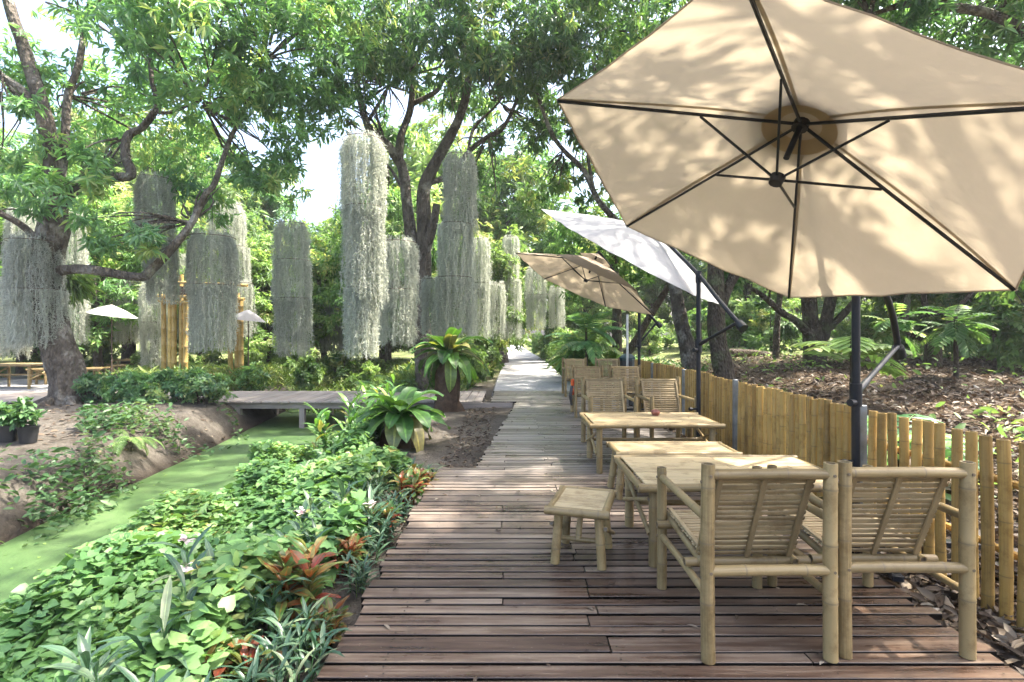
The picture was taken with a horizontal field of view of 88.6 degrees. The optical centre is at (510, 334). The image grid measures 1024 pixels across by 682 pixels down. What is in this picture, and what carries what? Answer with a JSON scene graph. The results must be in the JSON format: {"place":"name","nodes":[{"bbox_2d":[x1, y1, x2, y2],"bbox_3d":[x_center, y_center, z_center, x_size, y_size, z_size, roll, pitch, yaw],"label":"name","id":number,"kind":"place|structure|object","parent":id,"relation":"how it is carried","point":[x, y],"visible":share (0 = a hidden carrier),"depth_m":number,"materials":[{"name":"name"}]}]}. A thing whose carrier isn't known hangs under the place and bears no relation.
{"place":"outdoors","nodes":[
{"label":"outdoors","id":0,"kind":"place"},
{"bbox_2d":[0,409,345,634],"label":"canal water","id":1,"kind":"structure","parent":0,"point":[215,472],"depth_m":6.67,"materials":[{"name":"liquid"}]},
{"bbox_2d":[0,337,1023,681],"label":"ground","id":2,"kind":"structure","parent":0,"point":[140,463],"depth_m":8.02,"materials":[{"name":"soil"}]},
{"bbox_2d":[1,396,47,443],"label":"potted plant","id":3,"kind":"object","parent":2,"relation":"on","point":[27,434],"visible":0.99,"depth_m":6.92,"materials":[{"name":"green plant"}]},
{"bbox_2d":[0,129,117,373],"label":"background tree","id":4,"kind":"object","parent":2,"relation":"on","point":[13,144],"visible":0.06,"depth_m":20.11,"materials":[{"name":"green plant"}]},
{"bbox_2d":[70,371,125,403],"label":"bush","id":5,"kind":"object","parent":2,"relation":"on","point":[90,382],"visible":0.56,"depth_m":10.72,"materials":[{"name":"green plant"}]},
{"bbox_2d":[0,191,203,373],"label":"background tree","id":6,"kind":"object","parent":2,"relation":"on","point":[104,284],"visible":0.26,"depth_m":16.59,"materials":[{"name":"green plant"}]},
{"bbox_2d":[111,269,140,344],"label":"moss curtain","id":7,"kind":"object","parent":6,"relation":"hanging from","point":[118,325],"visible":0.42,"depth_m":16.83,"materials":[{"name":"grey plant"}]},
{"bbox_2d":[135,277,169,368],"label":"moss curtain","id":8,"kind":"object","parent":6,"relation":"hanging from","point":[150,325],"visible":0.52,"depth_m":15.73,"materials":[{"name":"grey plant"}]},
{"bbox_2d":[40,609,196,681],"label":"border shoot","id":9,"kind":"object","parent":2,"relation":"on","point":[87,668],"visible":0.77,"depth_m":2.15,"materials":[{"name":"green plant"}]},
{"bbox_2d":[32,104,210,366],"bbox_3d":[-18.438,-4.801,24.995,9.377,12.993,10.650,0,0,-26],"label":"background tree","id":10,"kind":"object","parent":2,"relation":"on","point":[128,352],"visible":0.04,"depth_m":23.46,"materials":[{"name":"green plant"}]},
{"bbox_2d":[95,367,147,402],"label":"bush","id":11,"kind":"object","parent":2,"relation":"on","point":[121,384],"visible":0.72,"depth_m":10.70,"materials":[{"name":"green plant"}]},
{"bbox_2d":[0,388,249,546],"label":"bank weeds","id":12,"kind":"object","parent":2,"relation":"on","point":[115,418],"visible":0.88,"depth_m":6.54,"materials":[{"name":"green plant"}]},
{"bbox_2d":[120,366,175,402],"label":"bush","id":13,"kind":"object","parent":2,"relation":"on","point":[150,385],"visible":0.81,"depth_m":10.76,"materials":[{"name":"green plant"}]},
{"bbox_2d":[75,182,225,362],"bbox_3d":[-14.281,-2.143,21.122,6.390,7.685,5.626,0,0,2],"label":"background tree","id":14,"kind":"object","parent":2,"relation":"on","point":[116,345],"visible":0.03,"depth_m":20.04,"materials":[{"name":"green plant"}]},
{"bbox_2d":[96,553,249,675],"bbox_3d":[-1.464,1.338,2.364,0.497,0.536,0.682,0,0,0],"label":"border shoot","id":15,"kind":"object","parent":2,"relation":"on","point":[165,605],"visible":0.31,"depth_m":2.33,"materials":[{"name":"green plant"}]},
{"bbox_2d":[133,524,214,594],"bbox_3d":[-1.631,1.324,2.754,0.486,0.614,0.546,0,0,30],"label":"border shoot","id":16,"kind":"object","parent":2,"relation":"on","point":[208,551],"visible":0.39,"depth_m":2.74,"materials":[{"name":"green plant"}]},
{"bbox_2d":[156,365,206,403],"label":"bush","id":17,"kind":"object","parent":2,"relation":"on","point":[171,385],"visible":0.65,"depth_m":10.84,"materials":[{"name":"green plant"}]},
{"bbox_2d":[112,174,268,361],"bbox_3d":[-13.425,-2.601,23.126,6.814,8.416,6.777,0,0,15],"label":"background tree","id":18,"kind":"object","parent":2,"relation":"on","point":[252,220],"visible":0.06,"depth_m":22.47,"materials":[{"name":"green plant"}]},
{"bbox_2d":[91,122,298,338],"bbox_3d":[-15.418,-4.537,26.781,10.955,12.405,9.645,0,0,-45],"label":"background tree","id":19,"kind":"object","parent":2,"relation":"on","point":[239,196],"visible":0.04,"depth_m":25.98,"materials":[{"name":"green plant"}]},
{"bbox_2d":[0,0,396,406],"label":"mango tree","id":20,"kind":"object","parent":2,"relation":"on","point":[259,85],"visible":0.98,"depth_m":10.81,"materials":[{"name":"green plant"}]},
{"bbox_2d":[0,201,36,360],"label":"moss curtain","id":21,"kind":"object","parent":20,"relation":"hanging from","point":[9,227],"visible":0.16,"depth_m":13.77,"materials":[{"name":"grey plant"}]},
{"bbox_2d":[0,222,71,350],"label":"moss curtain","id":22,"kind":"object","parent":20,"relation":"hanging from","point":[18,294],"visible":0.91,"depth_m":10.43,"materials":[{"name":"grey plant"}]},
{"bbox_2d":[65,165,92,345],"bbox_3d":[-11.642,-2.238,13.981,0.806,5.190,0.857,0,0,0],"label":"moss curtain","id":23,"kind":"object","parent":20,"relation":"hanging from","point":[80,257],"visible":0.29,"depth_m":13.98,"materials":[{"name":"grey plant"}]},
{"bbox_2d":[63,264,105,308],"bbox_3d":[-9.788,-1.046,11.607,1.237,1.050,1.199,0,0,31],"label":"epiphyte","id":24,"kind":"object","parent":20,"relation":"attached to","point":[79,287],"visible":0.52,"depth_m":11.55,"materials":[{"name":"green plant"}]},
{"bbox_2d":[129,118,184,305],"bbox_3d":[-7.592,-2.754,11.299,1.126,4.344,0.987,0,0,0],"label":"moss curtain","id":25,"kind":"object","parent":20,"relation":"hanging from","point":[143,193],"visible":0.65,"depth_m":11.12,"materials":[{"name":"grey plant"}]},
{"bbox_2d":[182,165,242,353],"bbox_3d":[-6.588,-1.631,11.607,1.251,4.201,1.231,0,0,0],"label":"moss curtain","id":26,"kind":"object","parent":20,"relation":"hanging from","point":[199,313],"visible":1,"depth_m":11.30,"materials":[{"name":"grey plant"}]},
{"bbox_2d":[269,211,313,357],"bbox_3d":[-5.389,-1.841,13.007,1.126,4.929,1.132,0,0,0],"label":"moss curtain","id":27,"kind":"object","parent":20,"relation":"hanging from","point":[281,275],"visible":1,"depth_m":12.77,"materials":[{"name":"grey plant"}]},
{"bbox_2d":[332,54,389,359],"bbox_3d":[-2.682,-2.310,9.624,1.030,5.635,1.070,0,0,0],"label":"moss curtain","id":28,"kind":"object","parent":20,"relation":"hanging from","point":[367,295],"visible":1,"depth_m":9.37,"materials":[{"name":"grey plant"}]},
{"bbox_2d":[156,274,247,390],"bbox_3d":[-8.500,-0.060,14.586,2.499,3.394,0.314,0,0,0],"label":"bamboo gate frame","id":29,"kind":"object","parent":2,"relation":"on","point":[169,348],"visible":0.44,"depth_m":14.56,"materials":[{"name":"wood"}]},
{"bbox_2d":[0,411,412,681],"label":"vine ground cover","id":30,"kind":"object","parent":2,"relation":"on","point":[100,587],"visible":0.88,"depth_m":3.55,"materials":[{"name":"green plant"}]},
{"bbox_2d":[177,373,237,403],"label":"bush","id":31,"kind":"object","parent":2,"relation":"on","point":[206,384],"visible":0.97,"depth_m":10.83,"materials":[{"name":"green plant"}]},
{"bbox_2d":[179,629,281,681],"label":"red leaved plant","id":32,"kind":"object","parent":2,"relation":"on","point":[234,658],"visible":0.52,"depth_m":2.27,"materials":[{"name":"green plant"}]},
{"bbox_2d":[0,391,512,427],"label":"plank footbridge","id":33,"kind":"object","parent":2,"relation":"on","point":[275,401],"visible":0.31,"depth_m":11.68,"materials":[{"name":"wood"}]},
{"bbox_2d":[209,626,304,681],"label":"border plant","id":34,"kind":"object","parent":2,"relation":"on","point":[256,665],"visible":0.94,"depth_m":2.21,"materials":[{"name":"green plant"}]},
{"bbox_2d":[184,230,341,366],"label":"background tree","id":35,"kind":"object","parent":2,"relation":"on","point":[261,275],"visible":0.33,"depth_m":18.17,"materials":[{"name":"green plant"}]},
{"bbox_2d":[207,555,327,638],"bbox_3d":[-1.314,1.393,2.688,0.626,0.431,0.531,0,0,20],"label":"border plant","id":36,"kind":"object","parent":2,"relation":"on","point":[275,598],"visible":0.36,"depth_m":2.68,"materials":[{"name":"green plant"}]},
{"bbox_2d":[220,176,317,335],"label":"background tree","id":37,"kind":"object","parent":2,"relation":"on","point":[278,207],"visible":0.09,"depth_m":27.09,"materials":[{"name":"green plant"}]},
{"bbox_2d":[95,356,483,413],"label":"undergrowth","id":38,"kind":"object","parent":2,"relation":"on","point":[398,370],"visible":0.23,"depth_m":15.29,"materials":[{"name":"green plant"}]},
{"bbox_2d":[236,610,351,681],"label":"border plant","id":39,"kind":"object","parent":2,"relation":"on","point":[305,661],"visible":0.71,"depth_m":2.33,"materials":[{"name":"green plant"}]},
{"bbox_2d":[248,593,339,664],"bbox_3d":[-1.048,1.429,2.535,0.474,0.346,0.367,0,0,-7],"label":"border plant","id":40,"kind":"object","parent":2,"relation":"on","point":[285,624],"visible":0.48,"depth_m":2.54,"materials":[{"name":"green plant"}]},
{"bbox_2d":[252,535,347,630],"bbox_3d":[-1.130,1.367,2.838,0.477,0.529,0.608,0,0,-21],"label":"red leaved plant","id":41,"kind":"object","parent":2,"relation":"on","point":[292,558],"visible":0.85,"depth_m":2.79,"materials":[{"name":"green plant"}]},
{"bbox_2d":[292,356,320,390],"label":"bush","id":42,"kind":"object","parent":2,"relation":"on","point":[303,375],"visible":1,"depth_m":14.26,"materials":[{"name":"green plant"}]},
{"bbox_2d":[258,220,379,358],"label":"background tree","id":43,"kind":"object","parent":2,"relation":"on","point":[320,240],"visible":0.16,"depth_m":20.12,"materials":[{"name":"green plant"}]},
{"bbox_2d":[290,595,355,656],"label":"red leaved plant","id":44,"kind":"object","parent":2,"relation":"on","point":[331,611],"visible":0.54,"depth_m":2.62,"materials":[{"name":"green plant"}]},
{"bbox_2d":[320,349,359,382],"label":"shrub","id":45,"kind":"object","parent":2,"relation":"on","point":[338,363],"visible":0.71,"depth_m":17.84,"materials":[{"name":"green plant"}]},
{"bbox_2d":[319,523,370,577],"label":"red leaved plant","id":46,"kind":"object","parent":2,"relation":"on","point":[354,543],"visible":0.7,"depth_m":3.42,"materials":[{"name":"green plant"}]},
{"bbox_2d":[330,549,382,597],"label":"border plant","id":47,"kind":"object","parent":2,"relation":"on","point":[360,577],"visible":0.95,"depth_m":3.19,"materials":[{"name":"green plant"}]},
{"bbox_2d":[347,484,407,543],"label":"border shoot","id":48,"kind":"object","parent":2,"relation":"on","point":[371,493],"visible":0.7,"depth_m":3.99,"materials":[{"name":"green plant"}]},
{"bbox_2d":[311,186,457,375],"bbox_3d":[-4.617,-2.043,19.393,5.452,7.314,5.422,0,0,10],"label":"background tree","id":49,"kind":"object","parent":2,"relation":"on","point":[330,265],"visible":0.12,"depth_m":18.28,"materials":[{"name":"green plant"}]},
{"bbox_2d":[355,387,450,451],"bbox_3d":[-1.517,1.242,7.430,1.368,0.952,1.442,0,0,0],"label":"birds nest fern","id":50,"kind":"object","parent":2,"relation":"on","point":[401,429],"visible":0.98,"depth_m":7.26,"materials":[{"name":"green plant"}]},
{"bbox_2d":[387,466,433,506],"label":"red leaved plant","id":51,"kind":"object","parent":2,"relation":"on","point":[409,480],"visible":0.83,"depth_m":4.82,"materials":[{"name":"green plant"}]},
{"bbox_2d":[333,98,504,324],"bbox_3d":[-4.494,-5.038,27.121,9.377,13.394,10.650,0,0,8],"label":"background tree","id":52,"kind":"object","parent":2,"relation":"on","point":[418,161],"visible":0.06,"depth_m":25.05,"materials":[{"name":"green plant"}]},
{"bbox_2d":[406,327,492,412],"bbox_3d":[-1.225,0.785,10.893,1.773,1.862,1.872,0,0,0],"label":"birds nest fern","id":53,"kind":"object","parent":2,"relation":"on","point":[448,359],"visible":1,"depth_m":10.67,"materials":[{"name":"green plant"}]},
{"bbox_2d":[435,407,496,471],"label":"fallen leaves","id":54,"kind":"object","parent":2,"relation":"on","point":[468,444],"visible":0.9,"depth_m":7.74,"materials":[{"name":"brown plant"}]},
{"bbox_2d":[288,0,648,390],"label":"mango tree","id":55,"kind":"object","parent":2,"relation":"on","point":[475,60],"visible":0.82,"depth_m":13.08,"materials":[{"name":"green plant"}]},
{"bbox_2d":[377,168,420,347],"bbox_3d":[-2.411,-1.606,11.208,1.031,3.886,1.011,0,0,0],"label":"moss curtain","id":56,"kind":"object","parent":55,"relation":"hanging from","point":[407,298],"visible":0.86,"depth_m":10.96,"materials":[{"name":"grey plant"}]},
{"bbox_2d":[417,212,447,334],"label":"moss curtain","id":57,"kind":"object","parent":55,"relation":"hanging from","point":[425,286],"visible":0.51,"depth_m":12.22,"materials":[{"name":"grey plant"}]},
{"bbox_2d":[430,139,479,339],"bbox_3d":[-1.236,-2.741,11.981,1.170,5.795,1.115,0,0,0],"label":"moss curtain","id":58,"kind":"object","parent":55,"relation":"hanging from","point":[447,229],"visible":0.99,"depth_m":11.76,"materials":[{"name":"grey plant"}]},
{"bbox_2d":[0,263,940,361],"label":"wood","id":59,"kind":"object","parent":2,"relation":"on","point":[672,330],"visible":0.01,"depth_m":40.94,"materials":[{"name":"green plant"}]},
{"bbox_2d":[205,192,251,285],"bbox_3d":[-8.554,-3.419,16.016,1.332,4.168,1.240,0,0,0],"label":"moss curtain","id":60,"kind":"object","parent":59,"relation":"hanging from","point":[241,242],"visible":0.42,"depth_m":15.92,"materials":[{"name":"grey plant"}]},
{"bbox_2d":[470,199,492,339],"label":"moss curtain","id":61,"kind":"object","parent":59,"relation":"hanging from","point":[485,284],"visible":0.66,"depth_m":16.85,"materials":[{"name":"grey plant"}]},
{"bbox_2d":[430,219,547,352],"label":"background tree","id":62,"kind":"object","parent":2,"relation":"on","point":[499,260],"visible":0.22,"depth_m":19.93,"materials":[{"name":"green plant"}]},
{"bbox_2d":[483,272,506,339],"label":"moss curtain","id":63,"kind":"object","parent":62,"relation":"hanging from","point":[502,298],"visible":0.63,"depth_m":18.46,"materials":[{"name":"grey plant"}]},
{"bbox_2d":[499,226,523,340],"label":"moss curtain","id":64,"kind":"object","parent":62,"relation":"hanging from","point":[517,290],"visible":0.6,"depth_m":19.80,"materials":[{"name":"grey plant"}]},
{"bbox_2d":[547,285,565,328],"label":"moss curtain","id":65,"kind":"object","parent":62,"relation":"hanging from","point":[560,310],"visible":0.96,"depth_m":20.82,"materials":[{"name":"grey plant"}]},
{"bbox_2d":[392,139,589,364],"bbox_3d":[-0.521,-4.101,27.189,10.165,11.513,10.222,0,0,20],"label":"background tree","id":66,"kind":"object","parent":2,"relation":"on","point":[533,223],"visible":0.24,"depth_m":24.90,"materials":[{"name":"green plant"}]},
{"bbox_2d":[544,311,625,365],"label":"frond plant","id":67,"kind":"object","parent":2,"relation":"on","point":[586,343],"visible":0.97,"depth_m":14.65,"materials":[{"name":"green plant"}]},
{"bbox_2d":[515,251,662,409],"bbox_3d":[1.618,0.043,9.421,3.059,3.074,2.512,0,0,0],"label":"cantilever parasol","id":68,"kind":"object","parent":2,"relation":"on","point":[594,277],"visible":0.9,"depth_m":9.79,"materials":[{"name":"beige fabric"}]},
{"bbox_2d":[493,0,695,369],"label":"leaning tree","id":69,"kind":"object","parent":2,"relation":"on","point":[619,38],"visible":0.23,"depth_m":13.78,"materials":[{"name":"green plant"}]},
{"bbox_2d":[541,238,648,340],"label":"background tree","id":70,"kind":"object","parent":2,"relation":"on","point":[591,307],"visible":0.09,"depth_m":30.13,"materials":[{"name":"green plant"}]},
{"bbox_2d":[544,198,694,363],"bbox_3d":[4.217,-1.413,17.419,6.224,6.090,4.103,0,0,0],"label":"slender tree","id":71,"kind":"object","parent":2,"relation":"on","point":[562,232],"visible":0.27,"depth_m":16.91,"materials":[{"name":"green plant"}]},
{"bbox_2d":[523,266,547,330],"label":"moss curtain","id":72,"kind":"object","parent":71,"relation":"hanging from","point":[531,297],"visible":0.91,"depth_m":18.82,"materials":[{"name":"grey plant"}]},
{"bbox_2d":[541,209,747,440],"bbox_3d":[1.719,-0.092,7.177,2.551,3.439,3.220,0,0,0],"label":"cantilever parasol","id":73,"kind":"object","parent":2,"relation":"on","point":[651,256],"visible":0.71,"depth_m":6.61,"materials":[{"name":"white fabric"}]},
{"bbox_2d":[629,314,676,355],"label":"shrub","id":74,"kind":"object","parent":2,"relation":"on","point":[655,339],"visible":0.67,"depth_m":26.88,"materials":[{"name":"green plant"}]},
{"bbox_2d":[610,212,702,331],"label":"background tree","id":75,"kind":"object","parent":2,"relation":"on","point":[651,290],"visible":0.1,"depth_m":32.19,"materials":[{"name":"green plant"}]},
{"bbox_2d":[651,363,683,432],"bbox_3d":[2.719,1.077,9.026,0.133,1.104,1.793,0,0,0],"label":"bamboo fence","id":76,"kind":"object","parent":2,"relation":"on","point":[660,371],"visible":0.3,"depth_m":9.08,"materials":[{"name":"yellow wood"}]},
{"bbox_2d":[314,391,1023,681],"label":"boardwalk","id":77,"kind":"structure","parent":2,"relation":"on","point":[461,562],"depth_m":2.79,"materials":[{"name":"wood"}]},
{"bbox_2d":[544,485,616,570],"bbox_3d":[0.475,1.260,3.450,0.400,0.385,0.516,0,0,17],"label":"bamboo stool","id":78,"kind":"object","parent":77,"relation":"on","point":[565,504],"visible":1,"depth_m":3.33,"materials":[{"name":"wood"}]},
{"bbox_2d":[570,365,609,417],"bbox_3d":[1.420,1.012,9.451,0.630,0.875,0.736,0,0,1],"label":"bamboo armchair","id":79,"kind":"object","parent":77,"relation":"on","point":[598,372],"visible":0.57,"depth_m":9.69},
{"bbox_2d":[581,377,638,453],"bbox_3d":[1.255,1.012,6.721,0.630,0.875,0.736,0,0,0],"label":"bamboo armchair","id":80,"kind":"object","parent":77,"relation":"on","point":[621,388],"visible":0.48,"depth_m":6.96,"materials":[{"name":"wood"}]},
{"bbox_2d":[608,365,650,409],"bbox_3d":[2.140,1.012,9.451,0.630,0.875,0.736,0,0,-1],"label":"bamboo armchair","id":81,"kind":"object","parent":77,"relation":"on","point":[633,373],"visible":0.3,"depth_m":9.69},
{"bbox_2d":[579,412,725,473],"bbox_3d":[1.520,1.185,5.821,1.400,0.531,0.840,0,0,0],"label":"bamboo table","id":82,"kind":"object","parent":77,"relation":"on","point":[689,421],"visible":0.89,"depth_m":5.72,"materials":[{"name":"wood"}]},
{"bbox_2d":[635,377,695,437],"bbox_3d":[1.995,1.012,6.741,0.630,0.875,0.736,0,0,-1],"label":"bamboo armchair","id":83,"kind":"object","parent":77,"relation":"on","point":[651,401],"visible":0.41,"depth_m":6.96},
{"bbox_2d":[606,441,742,499],"bbox_3d":[1.470,1.239,4.801,1.103,0.433,0.498,0,0,0],"label":"table","id":84,"kind":"object","parent":77,"relation":"on","point":[664,447],"visible":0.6,"depth_m":4.76,"materials":[{"name":"wood"}]},
{"bbox_2d":[613,454,862,567],"bbox_3d":[1.490,1.185,3.631,1.400,0.531,0.840,0,0,0],"label":"bamboo table","id":85,"kind":"object","parent":77,"relation":"on","point":[684,473],"visible":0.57,"depth_m":3.66,"materials":[{"name":"wood"}]},
{"bbox_2d":[656,462,838,664],"bbox_3d":[1.147,1.012,2.669,0.630,0.875,0.736,0,0,-1],"label":"bamboo armchair","id":86,"kind":"object","parent":77,"relation":"on","point":[709,527],"visible":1,"depth_m":2.41,"materials":[{"name":"wood"}]},
{"bbox_2d":[556,0,1023,582],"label":"cantilever parasol","id":87,"kind":"object","parent":77,"relation":"on","point":[806,148],"visible":0.94,"depth_m":2.92,"materials":[{"name":"beige fabric"}]},
{"bbox_2d":[767,460,976,659],"bbox_3d":[1.787,1.012,2.699,0.630,0.875,0.736,0,0,1],"label":"bamboo armchair","id":88,"kind":"object","parent":77,"relation":"on","point":[868,530],"visible":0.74,"depth_m":2.37,"materials":[{"name":"wood"}]},
{"bbox_2d":[682,369,738,447],"bbox_3d":[2.725,1.098,7.196,0.144,1.145,1.852,0,0,0],"label":"bamboo fence","id":89,"kind":"object","parent":2,"relation":"on","point":[716,398],"visible":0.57,"depth_m":6.93,"materials":[{"name":"yellow wood"}]},
{"bbox_2d":[695,269,801,348],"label":"background tree","id":90,"kind":"object","parent":2,"relation":"on","point":[735,304],"visible":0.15,"depth_m":25.71,"materials":[{"name":"green plant"}]},
{"bbox_2d":[742,291,801,353],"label":"shrub","id":91,"kind":"object","parent":2,"relation":"on","point":[790,332],"visible":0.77,"depth_m":21.64,"materials":[{"name":"green plant"}]},
{"bbox_2d":[732,379,867,507],"bbox_3d":[2.726,1.102,5.151,0.147,1.123,2.243,0,0,0],"label":"bamboo fence","id":92,"kind":"object","parent":2,"relation":"on","point":[776,421],"visible":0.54,"depth_m":5.07,"materials":[{"name":"yellow wood"}]},
{"bbox_2d":[623,0,980,379],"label":"mango tree","id":93,"kind":"object","parent":2,"relation":"on","point":[722,283],"visible":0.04,"depth_m":12.41,"materials":[{"name":"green plant"}]},
{"bbox_2d":[750,287,862,366],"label":"forked tree","id":94,"kind":"object","parent":2,"relation":"on","point":[810,326],"visible":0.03,"depth_m":14.83,"materials":[{"name":"brown plant"}]},
{"bbox_2d":[591,353,1023,676],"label":"leaf litter","id":95,"kind":"object","parent":2,"relation":"on","point":[947,599],"visible":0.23,"depth_m":7.72,"materials":[{"name":"plant"}]},
{"bbox_2d":[660,344,1023,500],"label":"ground weeds","id":96,"kind":"object","parent":2,"relation":"on","point":[1000,429],"visible":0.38,"depth_m":10.35,"materials":[{"name":"green plant"}]},
{"bbox_2d":[789,336,912,398],"bbox_3d":[5.584,0.717,8.601,1.686,1.387,1.574,0,0,18],"label":"frond plant","id":97,"kind":"object","parent":2,"relation":"on","point":[870,348],"visible":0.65,"depth_m":8.49,"materials":[{"name":"green plant"}]},
{"bbox_2d":[829,294,969,346],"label":"background tree","id":98,"kind":"object","parent":2,"relation":"on","point":[866,330],"visible":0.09,"depth_m":19.57,"materials":[{"name":"green plant"}]},
{"bbox_2d":[863,303,935,368],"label":"leafy sapling","id":99,"kind":"object","parent":2,"relation":"on","point":[903,325],"visible":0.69,"depth_m":12.37,"materials":[{"name":"green plant"}]},
{"bbox_2d":[831,0,1023,67],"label":"mango tree","id":100,"kind":"object","parent":2,"relation":"on","point":[1001,22],"visible":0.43,"depth_m":9.32,"materials":[{"name":"green plant"}]},
{"bbox_2d":[861,405,1023,633],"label":"bamboo fence","id":101,"kind":"object","parent":2,"relation":"on","point":[930,434],"visible":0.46,"depth_m":3.04,"materials":[{"name":"yellow wood"}]},
{"bbox_2d":[865,290,1020,367],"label":"candelabra tree","id":102,"kind":"object","parent":2,"relation":"on","point":[968,298],"visible":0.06,"depth_m":13.52,"materials":[{"name":"green plant"}]},
{"bbox_2d":[916,305,1000,377],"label":"leafy sapling","id":103,"kind":"object","parent":2,"relation":"on","point":[956,332],"visible":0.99,"depth_m":10.40,"materials":[{"name":"green plant"}]},
{"bbox_2d":[968,277,1023,371],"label":"shrub","id":104,"kind":"object","parent":2,"relation":"on","point":[989,300],"visible":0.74,"depth_m":11.26,"materials":[{"name":"green plant"}]},
{"bbox_2d":[0,0,1023,340],"label":"sky","id":105,"kind":"structure","parent":0,"point":[321,176],"materials":[{"name":"white"}]},
{"bbox_2d":[492,345,579,395],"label":"path","id":106,"kind":"structure","parent":0,"point":[524,371],"depth_m":18.57,"materials":[{"name":"concrete"}]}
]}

